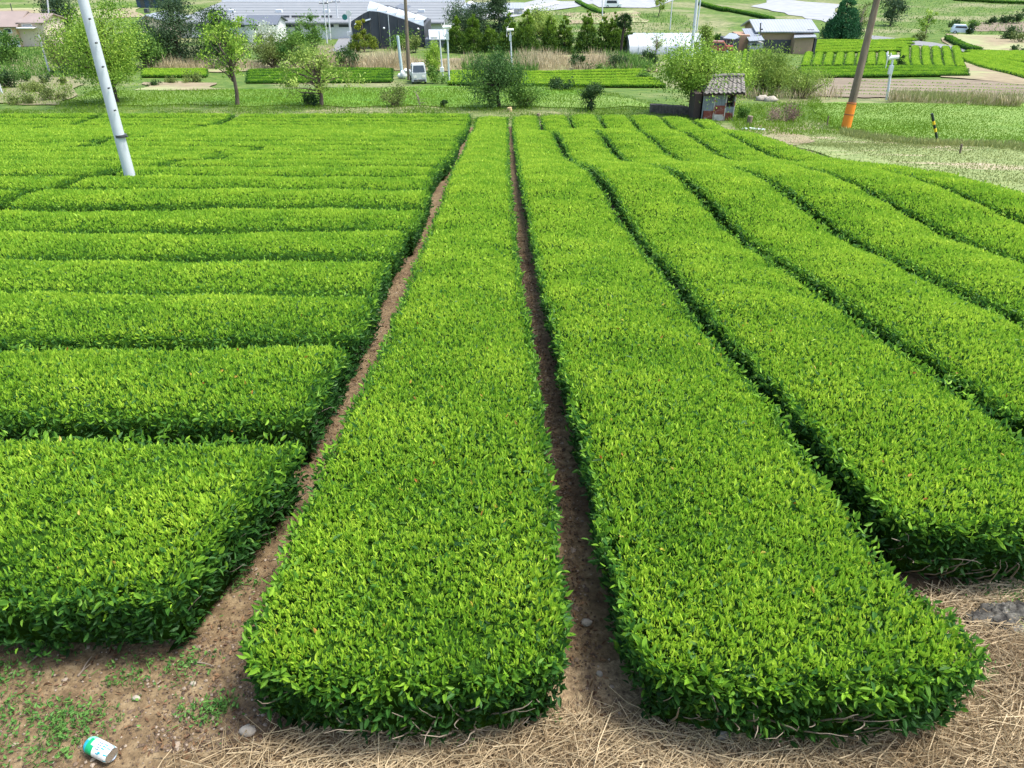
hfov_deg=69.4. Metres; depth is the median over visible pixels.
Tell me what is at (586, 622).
stone
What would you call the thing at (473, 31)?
conifer
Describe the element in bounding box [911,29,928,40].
shrub
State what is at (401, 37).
shrub
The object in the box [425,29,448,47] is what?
annexe
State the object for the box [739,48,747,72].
tea row
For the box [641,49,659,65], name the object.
shrub
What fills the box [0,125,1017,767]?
field soil
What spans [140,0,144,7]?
door
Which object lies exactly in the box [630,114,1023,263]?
tea hedge
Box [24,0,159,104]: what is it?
broadleaf tree
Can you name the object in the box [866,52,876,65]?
tea row
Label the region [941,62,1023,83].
bare bank
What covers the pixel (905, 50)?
tea row
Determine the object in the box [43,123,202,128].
tea hedge
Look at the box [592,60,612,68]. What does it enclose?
shrub
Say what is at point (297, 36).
broadleaf tree
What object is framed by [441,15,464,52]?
conifer
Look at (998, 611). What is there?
rock
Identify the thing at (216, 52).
broadleaf tree
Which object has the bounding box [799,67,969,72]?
tea row
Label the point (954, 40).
tea row
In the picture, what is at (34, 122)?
tea hedge
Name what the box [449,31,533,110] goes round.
evergreen tree
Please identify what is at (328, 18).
utility pole
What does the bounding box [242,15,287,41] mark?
house
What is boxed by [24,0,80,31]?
broadleaf tree
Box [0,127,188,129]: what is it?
tea hedge
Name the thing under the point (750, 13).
tea row
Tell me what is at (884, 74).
tea row
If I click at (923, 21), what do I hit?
fruit tree
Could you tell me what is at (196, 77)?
shrub
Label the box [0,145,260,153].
tea hedge
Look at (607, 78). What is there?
tea row
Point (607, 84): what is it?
tea row
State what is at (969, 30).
shrub
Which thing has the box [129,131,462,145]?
tea hedge
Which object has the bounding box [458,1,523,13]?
factory building
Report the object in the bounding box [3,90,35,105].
shrub
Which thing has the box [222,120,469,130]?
tea hedge
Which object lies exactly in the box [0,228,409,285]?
tea hedge
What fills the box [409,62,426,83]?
van
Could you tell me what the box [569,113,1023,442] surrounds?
tea hedge
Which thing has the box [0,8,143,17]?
field
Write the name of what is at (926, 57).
tea row
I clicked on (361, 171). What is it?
tea hedge
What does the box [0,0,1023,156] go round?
ground
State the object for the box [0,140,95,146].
tea hedge
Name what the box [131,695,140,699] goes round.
stone
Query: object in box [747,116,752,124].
wooden post
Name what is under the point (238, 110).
grass
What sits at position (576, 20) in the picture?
brown field
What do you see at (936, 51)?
tea row
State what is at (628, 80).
tea row
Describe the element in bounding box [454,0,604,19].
lane
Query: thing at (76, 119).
tea hedge
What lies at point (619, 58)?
shrub
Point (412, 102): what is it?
meadow
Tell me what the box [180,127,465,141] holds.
tea hedge
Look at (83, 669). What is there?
twig
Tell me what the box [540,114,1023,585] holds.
tea hedge
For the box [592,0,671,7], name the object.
yard
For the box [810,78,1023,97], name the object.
ploughed field
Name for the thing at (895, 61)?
tea row
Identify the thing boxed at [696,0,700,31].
utility pole
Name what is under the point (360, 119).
tea hedge
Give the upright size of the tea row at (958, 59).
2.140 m
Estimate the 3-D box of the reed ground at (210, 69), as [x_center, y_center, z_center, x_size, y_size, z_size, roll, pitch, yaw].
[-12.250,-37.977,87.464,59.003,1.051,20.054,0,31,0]
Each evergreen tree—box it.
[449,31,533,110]
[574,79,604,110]
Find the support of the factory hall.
on the ground at (726, 23)
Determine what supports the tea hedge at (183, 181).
on the field soil at (594, 611)
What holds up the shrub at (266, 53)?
on the ground at (726, 23)
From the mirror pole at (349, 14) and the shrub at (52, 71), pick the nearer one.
the shrub at (52, 71)
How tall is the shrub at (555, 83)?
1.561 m
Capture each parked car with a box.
[711,40,732,52]
[950,24,973,33]
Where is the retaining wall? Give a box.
[649,103,687,115]
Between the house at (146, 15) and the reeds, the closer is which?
the reeds
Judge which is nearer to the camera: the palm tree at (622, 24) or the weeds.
the weeds
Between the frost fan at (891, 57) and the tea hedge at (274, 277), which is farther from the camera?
the frost fan at (891, 57)
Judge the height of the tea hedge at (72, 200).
0.862 m
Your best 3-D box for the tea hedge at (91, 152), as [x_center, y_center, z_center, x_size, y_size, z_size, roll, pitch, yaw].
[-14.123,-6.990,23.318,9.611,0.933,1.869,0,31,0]
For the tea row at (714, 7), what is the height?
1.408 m
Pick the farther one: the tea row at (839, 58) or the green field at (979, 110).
the tea row at (839, 58)
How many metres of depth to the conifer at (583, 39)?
97.89 m
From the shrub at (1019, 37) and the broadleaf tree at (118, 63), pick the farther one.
the shrub at (1019, 37)
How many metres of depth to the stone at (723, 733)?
3.91 m
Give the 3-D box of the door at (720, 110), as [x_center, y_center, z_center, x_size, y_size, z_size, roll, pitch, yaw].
[13.259,-17.347,47.423,0.670,0.964,0.070,0,31,0]
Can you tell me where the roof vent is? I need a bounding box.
[396,4,410,9]
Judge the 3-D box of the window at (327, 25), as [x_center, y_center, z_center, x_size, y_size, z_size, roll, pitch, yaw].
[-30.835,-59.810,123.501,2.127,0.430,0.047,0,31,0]
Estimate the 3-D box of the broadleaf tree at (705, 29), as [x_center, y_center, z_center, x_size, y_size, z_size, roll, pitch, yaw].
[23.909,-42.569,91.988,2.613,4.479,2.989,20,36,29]
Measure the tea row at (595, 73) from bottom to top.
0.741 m
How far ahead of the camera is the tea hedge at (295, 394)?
6.08 m
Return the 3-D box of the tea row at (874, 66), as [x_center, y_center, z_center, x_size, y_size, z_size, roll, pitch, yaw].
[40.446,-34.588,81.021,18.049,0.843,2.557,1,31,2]
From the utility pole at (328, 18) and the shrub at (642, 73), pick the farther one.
the utility pole at (328, 18)
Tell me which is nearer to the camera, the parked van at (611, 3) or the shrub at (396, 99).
the shrub at (396, 99)
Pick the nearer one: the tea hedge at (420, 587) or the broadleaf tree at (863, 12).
the tea hedge at (420, 587)
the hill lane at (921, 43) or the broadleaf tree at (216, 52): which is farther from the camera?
the hill lane at (921, 43)
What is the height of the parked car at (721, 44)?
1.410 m
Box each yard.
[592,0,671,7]
[752,0,838,21]
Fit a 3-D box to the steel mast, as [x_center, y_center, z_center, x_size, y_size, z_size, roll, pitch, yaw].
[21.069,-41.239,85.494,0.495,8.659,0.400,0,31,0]
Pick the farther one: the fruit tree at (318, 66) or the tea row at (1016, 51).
the tea row at (1016, 51)
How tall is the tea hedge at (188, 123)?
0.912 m
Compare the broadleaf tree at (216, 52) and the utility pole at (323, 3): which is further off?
the utility pole at (323, 3)
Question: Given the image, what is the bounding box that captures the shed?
[688,73,744,119]
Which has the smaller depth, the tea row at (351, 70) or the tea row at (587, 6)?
the tea row at (351, 70)
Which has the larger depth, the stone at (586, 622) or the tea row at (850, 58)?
the tea row at (850, 58)
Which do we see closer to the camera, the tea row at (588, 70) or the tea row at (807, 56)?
the tea row at (588, 70)
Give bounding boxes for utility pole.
[38,35,49,71]
[41,0,55,12]
[78,0,134,175]
[319,0,327,43]
[324,0,331,39]
[396,36,402,71]
[404,0,409,79]
[439,31,443,73]
[669,0,672,29]
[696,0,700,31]
[841,0,879,127]
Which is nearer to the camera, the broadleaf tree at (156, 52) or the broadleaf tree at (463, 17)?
the broadleaf tree at (156, 52)
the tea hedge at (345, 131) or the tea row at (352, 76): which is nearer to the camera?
the tea hedge at (345, 131)
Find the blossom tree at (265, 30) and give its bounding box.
[247,17,282,47]
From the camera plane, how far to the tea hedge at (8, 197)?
14.92 m
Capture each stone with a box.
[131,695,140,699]
[239,724,256,736]
[581,618,592,625]
[596,670,602,676]
[714,730,728,740]
[756,95,767,100]
[764,96,778,101]
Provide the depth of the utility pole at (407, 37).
70.38 m
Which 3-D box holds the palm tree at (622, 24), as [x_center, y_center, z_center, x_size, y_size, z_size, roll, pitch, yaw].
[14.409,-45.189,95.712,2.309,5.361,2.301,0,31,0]
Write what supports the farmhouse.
on the ground at (726, 23)
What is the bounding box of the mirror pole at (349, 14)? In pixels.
[346,10,351,41]
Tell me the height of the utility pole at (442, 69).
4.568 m
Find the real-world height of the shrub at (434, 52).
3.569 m
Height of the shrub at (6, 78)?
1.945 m
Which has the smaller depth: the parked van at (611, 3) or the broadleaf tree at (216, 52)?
the broadleaf tree at (216, 52)
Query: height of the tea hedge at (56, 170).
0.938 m
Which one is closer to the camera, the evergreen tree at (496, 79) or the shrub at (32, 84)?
the evergreen tree at (496, 79)
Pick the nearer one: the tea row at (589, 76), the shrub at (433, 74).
the shrub at (433, 74)
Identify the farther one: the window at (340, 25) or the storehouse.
the window at (340, 25)
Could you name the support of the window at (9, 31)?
in the house at (20, 23)
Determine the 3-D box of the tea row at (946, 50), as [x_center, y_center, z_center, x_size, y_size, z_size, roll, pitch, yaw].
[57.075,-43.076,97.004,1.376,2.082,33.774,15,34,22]
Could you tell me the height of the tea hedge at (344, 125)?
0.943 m
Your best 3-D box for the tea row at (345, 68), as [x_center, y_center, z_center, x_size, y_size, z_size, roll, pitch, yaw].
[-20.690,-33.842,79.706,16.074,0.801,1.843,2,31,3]
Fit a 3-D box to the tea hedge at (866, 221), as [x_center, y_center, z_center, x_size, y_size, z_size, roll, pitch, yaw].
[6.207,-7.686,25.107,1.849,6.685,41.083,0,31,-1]
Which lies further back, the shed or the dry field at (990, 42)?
the dry field at (990, 42)
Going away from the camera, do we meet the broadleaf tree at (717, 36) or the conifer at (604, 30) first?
the conifer at (604, 30)
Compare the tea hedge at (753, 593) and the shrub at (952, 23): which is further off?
the shrub at (952, 23)
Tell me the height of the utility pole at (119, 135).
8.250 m
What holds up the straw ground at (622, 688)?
on the field soil at (594, 611)
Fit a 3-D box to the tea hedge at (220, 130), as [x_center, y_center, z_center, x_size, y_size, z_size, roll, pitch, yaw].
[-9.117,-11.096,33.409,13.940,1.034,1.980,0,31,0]
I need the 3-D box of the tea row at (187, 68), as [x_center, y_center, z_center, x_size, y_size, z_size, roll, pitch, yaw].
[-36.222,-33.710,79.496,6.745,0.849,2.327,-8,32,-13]
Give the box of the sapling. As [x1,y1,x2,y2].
[408,76,432,107]
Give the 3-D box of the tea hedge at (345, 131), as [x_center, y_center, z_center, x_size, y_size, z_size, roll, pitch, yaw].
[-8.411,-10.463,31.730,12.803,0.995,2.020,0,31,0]
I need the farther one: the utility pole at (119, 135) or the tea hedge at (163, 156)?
the tea hedge at (163, 156)
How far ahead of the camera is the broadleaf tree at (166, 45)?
84.85 m
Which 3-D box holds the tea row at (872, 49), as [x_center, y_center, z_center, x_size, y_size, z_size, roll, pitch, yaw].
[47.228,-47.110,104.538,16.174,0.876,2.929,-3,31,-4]
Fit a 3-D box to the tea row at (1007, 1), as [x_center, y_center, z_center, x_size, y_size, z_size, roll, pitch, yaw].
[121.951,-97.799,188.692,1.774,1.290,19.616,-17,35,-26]
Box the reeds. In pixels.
[144,42,1023,106]
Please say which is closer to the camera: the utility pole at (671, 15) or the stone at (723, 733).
the stone at (723, 733)
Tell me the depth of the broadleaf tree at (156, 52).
80.64 m
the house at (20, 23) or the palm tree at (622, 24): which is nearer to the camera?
the palm tree at (622, 24)
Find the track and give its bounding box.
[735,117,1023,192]
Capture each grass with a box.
[0,82,1023,143]
[0,106,721,124]
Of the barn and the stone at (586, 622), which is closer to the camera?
the stone at (586, 622)
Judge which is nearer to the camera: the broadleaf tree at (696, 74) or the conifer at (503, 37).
the broadleaf tree at (696, 74)
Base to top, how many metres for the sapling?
2.273 m
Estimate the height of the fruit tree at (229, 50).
6.718 m
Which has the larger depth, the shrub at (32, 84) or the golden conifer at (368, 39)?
the golden conifer at (368, 39)
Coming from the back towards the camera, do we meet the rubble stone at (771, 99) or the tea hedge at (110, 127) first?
the rubble stone at (771, 99)
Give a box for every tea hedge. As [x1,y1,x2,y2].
[0,112,100,119]
[0,117,89,124]
[0,120,80,126]
[0,126,29,128]
[0,127,175,130]
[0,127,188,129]
[0,130,159,134]
[0,132,128,140]
[0,136,108,144]
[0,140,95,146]
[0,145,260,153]
[0,149,219,157]
[0,152,223,164]
[0,158,175,173]
[0,164,122,183]
[0,175,83,195]
[0,188,31,214]
[0,206,427,254]
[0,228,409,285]
[0,257,392,310]
[0,287,384,377]
[0,341,358,464]
[0,426,308,657]
[1,129,142,131]
[6,186,433,226]
[35,126,186,128]
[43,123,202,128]
[67,172,435,199]
[79,120,219,126]
[85,117,228,124]
[94,139,459,158]
[99,112,235,120]
[105,134,459,143]
[115,165,440,193]
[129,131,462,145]
[154,128,463,137]
[167,130,464,146]
[170,156,444,182]
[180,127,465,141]
[190,125,468,131]
[197,127,467,142]
[207,123,469,133]
[218,148,456,173]
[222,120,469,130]
[223,153,451,179]
[231,116,471,125]
[237,115,575,746]
[238,112,470,119]
[261,144,457,161]
[511,115,991,747]
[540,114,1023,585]
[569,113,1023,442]
[598,114,1023,334]
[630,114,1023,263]
[662,116,1023,223]
[693,119,726,130]
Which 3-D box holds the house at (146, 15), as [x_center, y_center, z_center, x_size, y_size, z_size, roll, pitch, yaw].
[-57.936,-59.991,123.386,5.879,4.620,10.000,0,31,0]
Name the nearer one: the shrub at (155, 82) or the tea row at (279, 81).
the shrub at (155, 82)
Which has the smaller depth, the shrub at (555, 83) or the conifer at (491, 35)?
the shrub at (555, 83)
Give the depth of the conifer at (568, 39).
94.51 m
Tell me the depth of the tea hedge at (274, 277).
9.51 m
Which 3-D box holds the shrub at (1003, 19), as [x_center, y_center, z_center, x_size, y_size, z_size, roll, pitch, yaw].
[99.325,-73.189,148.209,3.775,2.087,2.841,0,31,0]
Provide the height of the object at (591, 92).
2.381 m
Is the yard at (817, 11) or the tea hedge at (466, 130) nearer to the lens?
the tea hedge at (466, 130)
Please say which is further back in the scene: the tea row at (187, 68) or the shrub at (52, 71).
the tea row at (187, 68)
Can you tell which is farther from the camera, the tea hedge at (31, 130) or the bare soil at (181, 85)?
the bare soil at (181, 85)
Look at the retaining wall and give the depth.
49.65 m
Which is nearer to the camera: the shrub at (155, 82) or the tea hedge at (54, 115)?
the tea hedge at (54, 115)
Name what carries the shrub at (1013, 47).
on the ground at (726, 23)
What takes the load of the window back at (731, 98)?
in the shed
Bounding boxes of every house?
[0,11,66,46]
[139,8,191,36]
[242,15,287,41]
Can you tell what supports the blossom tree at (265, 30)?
on the ground at (726, 23)
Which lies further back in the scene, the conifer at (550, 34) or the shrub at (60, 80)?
the conifer at (550, 34)
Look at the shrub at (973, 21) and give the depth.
141.48 m
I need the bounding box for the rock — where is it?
[958,600,1023,634]
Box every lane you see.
[329,38,349,51]
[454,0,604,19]
[872,35,934,45]
[935,43,964,51]
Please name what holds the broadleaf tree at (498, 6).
on the ground at (726, 23)
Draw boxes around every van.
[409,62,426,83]
[604,0,621,7]
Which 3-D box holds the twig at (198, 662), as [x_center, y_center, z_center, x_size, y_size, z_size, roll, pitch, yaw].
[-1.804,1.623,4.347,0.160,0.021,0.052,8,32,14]
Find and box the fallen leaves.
[0,217,645,767]
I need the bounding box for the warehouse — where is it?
[351,1,430,48]
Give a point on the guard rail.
(513, 11)
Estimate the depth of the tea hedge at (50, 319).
7.84 m
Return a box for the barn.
[136,0,172,7]
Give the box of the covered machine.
[397,69,406,78]
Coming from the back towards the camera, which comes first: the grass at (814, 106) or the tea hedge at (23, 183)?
the grass at (814, 106)
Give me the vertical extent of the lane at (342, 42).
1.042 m
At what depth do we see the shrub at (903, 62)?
82.39 m
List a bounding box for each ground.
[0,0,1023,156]
[176,54,660,71]
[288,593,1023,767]
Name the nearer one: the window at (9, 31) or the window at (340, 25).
the window at (9, 31)
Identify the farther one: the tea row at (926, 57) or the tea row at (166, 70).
the tea row at (926, 57)
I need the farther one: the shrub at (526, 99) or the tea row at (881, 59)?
the tea row at (881, 59)
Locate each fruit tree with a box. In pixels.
[189,5,263,104]
[268,32,371,106]
[916,8,937,34]
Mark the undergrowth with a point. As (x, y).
(641, 63)
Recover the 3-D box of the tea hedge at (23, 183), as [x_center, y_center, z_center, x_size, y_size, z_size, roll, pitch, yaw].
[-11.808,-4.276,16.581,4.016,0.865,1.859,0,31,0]
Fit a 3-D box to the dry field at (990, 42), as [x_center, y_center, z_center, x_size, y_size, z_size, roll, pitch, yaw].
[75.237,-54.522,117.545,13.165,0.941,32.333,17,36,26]
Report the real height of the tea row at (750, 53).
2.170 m
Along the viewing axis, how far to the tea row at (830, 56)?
88.34 m
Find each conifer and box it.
[345,19,378,51]
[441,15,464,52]
[456,14,487,53]
[481,24,498,51]
[494,12,516,54]
[509,8,548,55]
[540,15,563,54]
[554,15,578,54]
[571,10,603,52]
[596,16,614,52]
[602,12,625,52]
[618,19,633,50]
[819,0,864,39]
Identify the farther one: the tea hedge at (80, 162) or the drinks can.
the tea hedge at (80, 162)
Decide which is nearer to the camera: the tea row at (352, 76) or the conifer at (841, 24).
the tea row at (352, 76)
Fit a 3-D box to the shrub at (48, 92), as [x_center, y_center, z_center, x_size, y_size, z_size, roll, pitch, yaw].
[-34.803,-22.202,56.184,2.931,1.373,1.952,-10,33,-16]
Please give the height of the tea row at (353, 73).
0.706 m
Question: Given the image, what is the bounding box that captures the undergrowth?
[0,0,1023,79]
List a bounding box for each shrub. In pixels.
[0,28,24,64]
[0,66,22,87]
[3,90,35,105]
[18,77,48,91]
[19,68,32,80]
[33,83,73,100]
[36,73,51,81]
[50,62,72,75]
[56,77,67,84]
[145,79,162,86]
[162,75,177,82]
[181,67,205,82]
[251,29,290,67]
[297,85,319,106]
[332,44,361,67]
[373,75,413,106]
[380,26,423,50]
[400,31,423,52]
[422,37,441,71]
[427,64,449,83]
[440,99,447,107]
[501,77,555,107]
[547,74,578,89]
[568,51,593,69]
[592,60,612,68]
[603,51,628,68]
[636,68,650,76]
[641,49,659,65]
[737,33,803,98]
[737,106,752,118]
[762,99,802,121]
[776,52,837,98]
[896,55,905,64]
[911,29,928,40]
[948,18,961,27]
[965,22,977,33]
[968,19,979,25]
[983,15,997,23]
[996,24,1023,38]
[998,13,1016,22]
[1009,27,1023,41]
[1010,42,1023,49]
[1014,8,1023,22]
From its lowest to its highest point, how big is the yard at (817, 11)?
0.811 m
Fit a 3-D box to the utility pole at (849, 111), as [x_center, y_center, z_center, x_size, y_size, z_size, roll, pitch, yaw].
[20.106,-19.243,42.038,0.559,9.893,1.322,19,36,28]
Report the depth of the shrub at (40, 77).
69.56 m
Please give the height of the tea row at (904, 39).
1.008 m
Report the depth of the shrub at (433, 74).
69.15 m
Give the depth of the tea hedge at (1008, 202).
16.84 m
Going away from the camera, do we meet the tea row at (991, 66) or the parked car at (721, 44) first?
the tea row at (991, 66)
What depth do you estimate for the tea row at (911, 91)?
61.92 m
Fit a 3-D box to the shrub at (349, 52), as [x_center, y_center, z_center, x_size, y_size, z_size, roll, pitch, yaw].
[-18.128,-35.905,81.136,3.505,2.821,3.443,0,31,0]
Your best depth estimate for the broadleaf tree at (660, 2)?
162.98 m
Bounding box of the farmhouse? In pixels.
[732,19,819,53]
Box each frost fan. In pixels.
[442,23,450,79]
[506,28,513,60]
[885,52,898,99]
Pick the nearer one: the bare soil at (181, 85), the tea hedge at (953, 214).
the tea hedge at (953, 214)
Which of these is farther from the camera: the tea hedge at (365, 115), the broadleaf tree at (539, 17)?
the broadleaf tree at (539, 17)
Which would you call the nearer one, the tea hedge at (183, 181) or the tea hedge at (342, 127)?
the tea hedge at (183, 181)
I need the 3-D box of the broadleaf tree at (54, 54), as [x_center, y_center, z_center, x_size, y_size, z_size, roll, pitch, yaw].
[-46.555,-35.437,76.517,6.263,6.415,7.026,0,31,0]
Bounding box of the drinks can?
[83,736,117,762]
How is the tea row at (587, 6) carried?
on the ground at (726, 23)
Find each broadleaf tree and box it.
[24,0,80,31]
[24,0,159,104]
[30,8,89,69]
[116,12,170,70]
[140,24,187,60]
[180,2,258,68]
[270,22,321,66]
[293,8,329,51]
[439,0,495,42]
[481,0,515,36]
[513,0,562,37]
[640,18,760,114]
[646,30,666,53]
[654,0,667,15]
[694,22,716,51]
[712,33,722,39]
[856,1,872,27]
[879,0,911,26]
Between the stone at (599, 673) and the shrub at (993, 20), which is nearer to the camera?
the stone at (599, 673)
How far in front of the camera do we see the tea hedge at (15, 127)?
38.37 m
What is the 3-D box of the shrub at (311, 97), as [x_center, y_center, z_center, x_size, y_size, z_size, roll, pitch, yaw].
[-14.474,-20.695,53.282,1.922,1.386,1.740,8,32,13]
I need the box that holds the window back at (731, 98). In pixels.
[726,96,733,105]
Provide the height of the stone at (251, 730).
0.063 m
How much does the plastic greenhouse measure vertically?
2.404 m
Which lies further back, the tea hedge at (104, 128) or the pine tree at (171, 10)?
the pine tree at (171, 10)
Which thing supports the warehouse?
on the ground at (726, 23)
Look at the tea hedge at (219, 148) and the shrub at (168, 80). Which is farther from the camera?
the shrub at (168, 80)
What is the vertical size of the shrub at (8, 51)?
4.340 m
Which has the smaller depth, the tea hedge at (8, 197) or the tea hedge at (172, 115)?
the tea hedge at (8, 197)
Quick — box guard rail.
[481,2,558,17]
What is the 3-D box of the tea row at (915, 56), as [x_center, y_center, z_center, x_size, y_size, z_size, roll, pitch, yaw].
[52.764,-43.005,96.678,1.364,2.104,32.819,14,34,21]
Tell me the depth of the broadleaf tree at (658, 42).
95.55 m
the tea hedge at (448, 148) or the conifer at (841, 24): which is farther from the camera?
the conifer at (841, 24)
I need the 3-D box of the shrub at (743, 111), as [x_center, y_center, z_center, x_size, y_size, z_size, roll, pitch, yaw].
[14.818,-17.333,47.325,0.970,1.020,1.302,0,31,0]
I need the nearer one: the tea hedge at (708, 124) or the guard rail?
the tea hedge at (708, 124)
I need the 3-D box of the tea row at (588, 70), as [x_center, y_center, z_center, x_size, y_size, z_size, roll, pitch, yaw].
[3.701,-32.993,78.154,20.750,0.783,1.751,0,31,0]
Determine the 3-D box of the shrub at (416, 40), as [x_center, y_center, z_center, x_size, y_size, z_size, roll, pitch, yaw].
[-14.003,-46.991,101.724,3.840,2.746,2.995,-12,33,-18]
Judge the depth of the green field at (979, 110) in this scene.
48.41 m
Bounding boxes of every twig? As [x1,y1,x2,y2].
[77,656,91,676]
[191,656,213,665]
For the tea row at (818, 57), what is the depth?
88.77 m
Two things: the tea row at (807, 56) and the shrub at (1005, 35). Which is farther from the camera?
the shrub at (1005, 35)
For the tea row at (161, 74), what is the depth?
74.15 m
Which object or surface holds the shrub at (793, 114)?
on the ground at (726, 23)
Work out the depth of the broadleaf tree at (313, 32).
101.02 m
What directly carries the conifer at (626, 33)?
on the ground at (726, 23)
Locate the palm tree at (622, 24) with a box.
[616,12,632,51]
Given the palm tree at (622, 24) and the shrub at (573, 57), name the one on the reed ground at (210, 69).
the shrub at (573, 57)
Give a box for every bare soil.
[136,81,220,89]
[749,124,813,144]
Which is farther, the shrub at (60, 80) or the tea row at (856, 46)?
the tea row at (856, 46)
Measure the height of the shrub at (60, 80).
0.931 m
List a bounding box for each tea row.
[140,67,207,71]
[140,69,208,73]
[140,71,207,77]
[244,77,393,83]
[245,66,393,71]
[245,71,393,76]
[245,74,393,79]
[246,69,393,74]
[446,79,665,87]
[447,75,656,79]
[447,77,660,83]
[450,68,644,73]
[450,71,648,75]
[450,73,652,78]
[575,0,604,13]
[698,1,728,11]
[723,6,774,18]
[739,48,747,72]
[747,49,754,69]
[796,64,969,69]
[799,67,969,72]
[800,51,813,66]
[802,70,970,77]
[811,51,823,65]
[815,44,905,48]
[815,47,901,53]
[816,41,914,43]
[816,42,910,46]
[817,37,918,40]
[822,51,834,65]
[833,51,844,65]
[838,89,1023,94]
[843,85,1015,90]
[844,52,855,65]
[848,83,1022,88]
[855,52,865,65]
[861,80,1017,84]
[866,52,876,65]
[876,51,887,64]
[887,51,897,64]
[900,45,910,64]
[910,45,921,64]
[921,44,932,64]
[931,45,943,65]
[941,45,955,65]
[943,35,982,49]
[951,45,966,66]
[953,0,1023,3]
[960,51,1023,62]
[961,53,1023,70]
[961,55,1023,77]
[962,53,1023,67]
[964,49,1023,52]
[966,50,1023,56]
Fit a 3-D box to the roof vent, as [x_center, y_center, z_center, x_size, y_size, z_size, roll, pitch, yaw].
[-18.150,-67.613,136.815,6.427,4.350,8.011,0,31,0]
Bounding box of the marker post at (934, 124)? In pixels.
[931,113,937,138]
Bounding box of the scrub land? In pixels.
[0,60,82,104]
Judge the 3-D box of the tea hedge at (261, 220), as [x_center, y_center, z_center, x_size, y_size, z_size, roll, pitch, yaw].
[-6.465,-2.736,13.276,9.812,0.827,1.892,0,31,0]
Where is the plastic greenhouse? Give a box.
[625,33,700,54]
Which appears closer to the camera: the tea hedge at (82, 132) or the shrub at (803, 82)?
the tea hedge at (82, 132)
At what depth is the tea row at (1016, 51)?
100.71 m
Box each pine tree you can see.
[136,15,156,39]
[137,0,207,66]
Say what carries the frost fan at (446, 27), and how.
on the ground at (726, 23)
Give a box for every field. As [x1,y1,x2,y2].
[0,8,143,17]
[567,10,648,23]
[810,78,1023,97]
[810,102,1023,142]
[941,34,1023,49]
[975,21,1023,31]
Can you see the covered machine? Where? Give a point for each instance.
(402, 74)
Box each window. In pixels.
[3,28,11,32]
[321,24,333,26]
[339,24,351,26]
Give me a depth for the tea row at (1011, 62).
89.12 m
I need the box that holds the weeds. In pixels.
[0,522,1023,767]
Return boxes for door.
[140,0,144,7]
[713,105,724,118]
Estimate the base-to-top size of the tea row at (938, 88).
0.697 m
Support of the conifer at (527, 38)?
on the ground at (726, 23)
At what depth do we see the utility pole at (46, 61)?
77.26 m
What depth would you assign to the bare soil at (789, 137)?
39.88 m
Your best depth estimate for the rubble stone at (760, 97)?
56.18 m
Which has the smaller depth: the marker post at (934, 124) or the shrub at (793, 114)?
the marker post at (934, 124)
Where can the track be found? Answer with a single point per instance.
(853, 157)
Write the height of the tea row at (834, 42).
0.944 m
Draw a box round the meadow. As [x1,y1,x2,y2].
[74,86,649,107]
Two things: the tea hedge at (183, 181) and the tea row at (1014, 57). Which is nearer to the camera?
the tea hedge at (183, 181)
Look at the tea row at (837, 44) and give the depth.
111.25 m
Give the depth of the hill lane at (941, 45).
113.60 m
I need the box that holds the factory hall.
[178,0,464,38]
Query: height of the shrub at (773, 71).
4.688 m
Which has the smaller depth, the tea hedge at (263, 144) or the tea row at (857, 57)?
the tea hedge at (263, 144)
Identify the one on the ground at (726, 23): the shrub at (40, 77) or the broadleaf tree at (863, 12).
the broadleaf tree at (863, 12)
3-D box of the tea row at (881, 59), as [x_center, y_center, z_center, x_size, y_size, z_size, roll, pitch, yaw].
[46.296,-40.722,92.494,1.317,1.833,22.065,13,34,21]
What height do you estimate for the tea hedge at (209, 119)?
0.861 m
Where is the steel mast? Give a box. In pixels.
[689,0,697,60]
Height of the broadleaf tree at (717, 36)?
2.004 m
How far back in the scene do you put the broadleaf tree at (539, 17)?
120.95 m
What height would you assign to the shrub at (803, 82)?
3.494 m
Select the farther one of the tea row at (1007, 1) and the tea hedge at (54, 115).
the tea row at (1007, 1)
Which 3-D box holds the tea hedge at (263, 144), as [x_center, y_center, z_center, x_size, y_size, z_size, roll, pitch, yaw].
[-8.290,-8.393,26.659,12.896,0.953,1.961,0,31,0]
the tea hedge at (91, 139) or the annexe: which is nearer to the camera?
the tea hedge at (91, 139)
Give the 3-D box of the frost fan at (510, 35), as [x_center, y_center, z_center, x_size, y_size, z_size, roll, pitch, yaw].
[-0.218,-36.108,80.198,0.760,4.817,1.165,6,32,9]
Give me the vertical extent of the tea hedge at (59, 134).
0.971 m
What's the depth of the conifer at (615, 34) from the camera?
98.55 m
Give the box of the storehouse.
[720,33,739,52]
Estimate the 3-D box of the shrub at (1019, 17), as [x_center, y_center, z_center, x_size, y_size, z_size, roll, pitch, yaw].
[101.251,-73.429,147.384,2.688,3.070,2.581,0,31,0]

